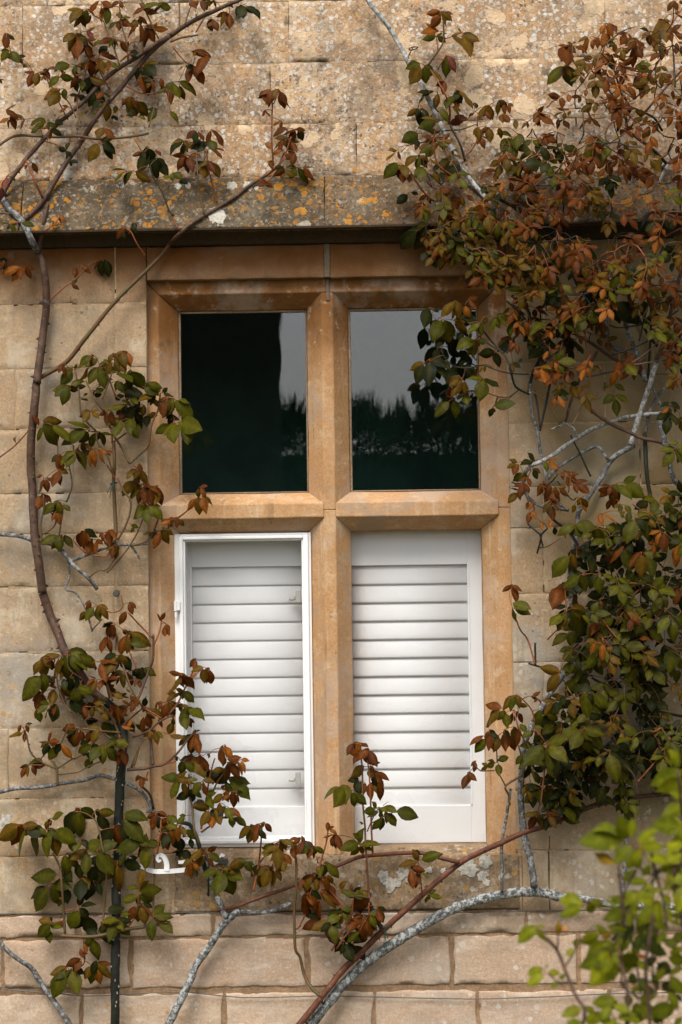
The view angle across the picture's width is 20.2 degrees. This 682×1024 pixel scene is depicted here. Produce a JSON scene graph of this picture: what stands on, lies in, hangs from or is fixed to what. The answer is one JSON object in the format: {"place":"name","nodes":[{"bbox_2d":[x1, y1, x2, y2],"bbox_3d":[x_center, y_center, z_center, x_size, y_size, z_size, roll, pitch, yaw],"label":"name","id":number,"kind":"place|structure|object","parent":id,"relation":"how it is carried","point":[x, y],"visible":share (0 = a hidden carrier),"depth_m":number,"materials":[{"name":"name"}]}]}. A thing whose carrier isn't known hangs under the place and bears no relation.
{"place":"outdoors","nodes":[
{"label":"outdoors","id":0,"kind":"place"},
{"label":"ground","id":1,"kind":"structure","parent":0,"visible":0},
{"bbox_2d":[151,287,478,855],"bbox_3d":[0.029,0.410,6.428,3.100,3.140,0.600,-1,-3,1],"label":"room interior","id":2,"kind":"object","parent":1,"relation":"on","point":[243,384],"depth_m":6.72,"materials":[{"name":"paint"}]},
{"bbox_2d":[0,0,681,1023],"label":"stone wall","id":3,"kind":"structure","parent":1,"relation":"on","point":[336,72],"depth_m":5.96,"materials":[{"name":"stone"}]},
{"bbox_2d":[0,939,72,1023],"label":"rose branch","id":4,"kind":"object","parent":3,"relation":"attached to","point":[54,1001],"visible":1,"depth_m":5.85,"materials":[{"name":"grey plant"}]},
{"bbox_2d":[0,532,146,631],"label":"rose branch","id":5,"kind":"object","parent":3,"relation":"attached to","point":[70,561],"visible":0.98,"depth_m":5.92,"materials":[{"name":"grey plant"}]},
{"bbox_2d":[113,590,119,596],"bbox_3d":[-0.694,0.252,5.935,0.022,0.023,0.050,-1,-3,1],"label":"wall nail","id":6,"kind":"object","parent":3,"relation":"attached to","point":[116,593],"depth_m":5.91,"materials":[{"name":"metal"}]},
{"bbox_2d":[0,0,313,1023],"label":"climbing rose","id":7,"kind":"object","parent":3,"relation":"attached to","point":[126,834],"visible":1,"depth_m":5.88,"materials":[{"name":"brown plant"}]},
{"bbox_2d":[37,299,54,306],"bbox_3d":[-0.914,-0.646,5.953,0.058,0.026,0.046,-1,-3,1],"label":"garden tie","id":8,"kind":"object","parent":7,"relation":"attached to","point":[48,302],"visible":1,"depth_m":5.94,"materials":[{"name":"metal"}]},
{"bbox_2d":[0,773,156,812],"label":"rose branch","id":9,"kind":"object","parent":7,"relation":"attached to","point":[109,777],"visible":0.98,"depth_m":5.88,"materials":[{"name":"grey plant"}]},
{"bbox_2d":[107,482,117,497],"bbox_3d":[-0.704,-0.068,5.917,0.026,0.052,0.035,-2,-3,24],"label":"garden tie","id":10,"kind":"object","parent":7,"relation":"attached to","point":[112,484],"visible":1,"depth_m":5.91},
{"bbox_2d":[127,758,291,1023],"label":"climbing rose","id":11,"kind":"object","parent":3,"relation":"attached to","point":[224,879],"visible":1,"depth_m":5.82,"materials":[{"name":"green plant"}]},
{"bbox_2d":[0,910,639,913],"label":"training wire","id":12,"kind":"object","parent":3,"relation":"attached to","point":[321,912],"visible":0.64,"depth_m":5.87,"materials":[{"name":"grey metal"}]},
{"bbox_2d":[129,276,519,911],"bbox_3d":[-0.049,0.233,5.974,1.215,1.994,0.230,-1,-3,1],"label":"mullioned window","id":13,"kind":"structure","parent":3,"relation":"attached to","point":[329,510],"depth_m":5.99,"materials":[{"name":"stone"}]},
{"bbox_2d":[186,532,308,835],"bbox_3d":[-0.286,0.554,6.084,0.450,1.034,0.033,-1,-3,1],"label":"louvred shutter","id":14,"kind":"object","parent":13,"relation":"attached to","point":[244,632],"visible":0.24,"depth_m":6.08,"materials":[{"name":"white paint"}]},
{"bbox_2d":[351,529,485,842],"bbox_3d":[0.234,0.541,6.074,0.473,1.024,0.033,-1,-3,1],"label":"louvred shutter","id":15,"kind":"object","parent":13,"relation":"attached to","point":[418,704],"visible":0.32,"depth_m":6.07,"materials":[{"name":"white paint"}]},
{"bbox_2d":[0,986,665,998],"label":"training wire","id":16,"kind":"object","parent":3,"relation":"attached to","point":[317,996],"visible":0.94,"depth_m":5.86,"materials":[{"name":"grey metal"}]},
{"bbox_2d":[305,0,681,1023],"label":"climbing rose","id":17,"kind":"object","parent":3,"relation":"attached to","point":[597,626],"visible":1,"depth_m":5.77,"materials":[{"name":"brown plant"}]},
{"bbox_2d":[406,46,417,62],"bbox_3d":[0.224,-1.423,5.965,0.030,0.055,0.041,-2,-3,21],"label":"garden tie","id":18,"kind":"object","parent":17,"relation":"attached to","point":[412,49],"visible":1,"depth_m":5.96,"materials":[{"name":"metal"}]},
{"bbox_2d":[217,742,671,1023],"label":"climbing rose","id":19,"kind":"object","parent":17,"relation":"attached to","point":[364,926],"visible":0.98,"depth_m":5.79,"materials":[{"name":"brown plant"}]},
{"bbox_2d":[383,926,388,951],"bbox_3d":[0.132,1.291,5.800,0.030,0.076,0.038,-1,-3,1],"label":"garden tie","id":20,"kind":"object","parent":19,"relation":"hanging from","point":[385,935],"visible":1,"depth_m":5.78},
{"bbox_2d":[518,749,681,1023],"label":"rose bush","id":21,"kind":"object","parent":1,"relation":"on","point":[602,961],"visible":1,"depth_m":2.78,"materials":[{"name":"green plant"}]}
]}

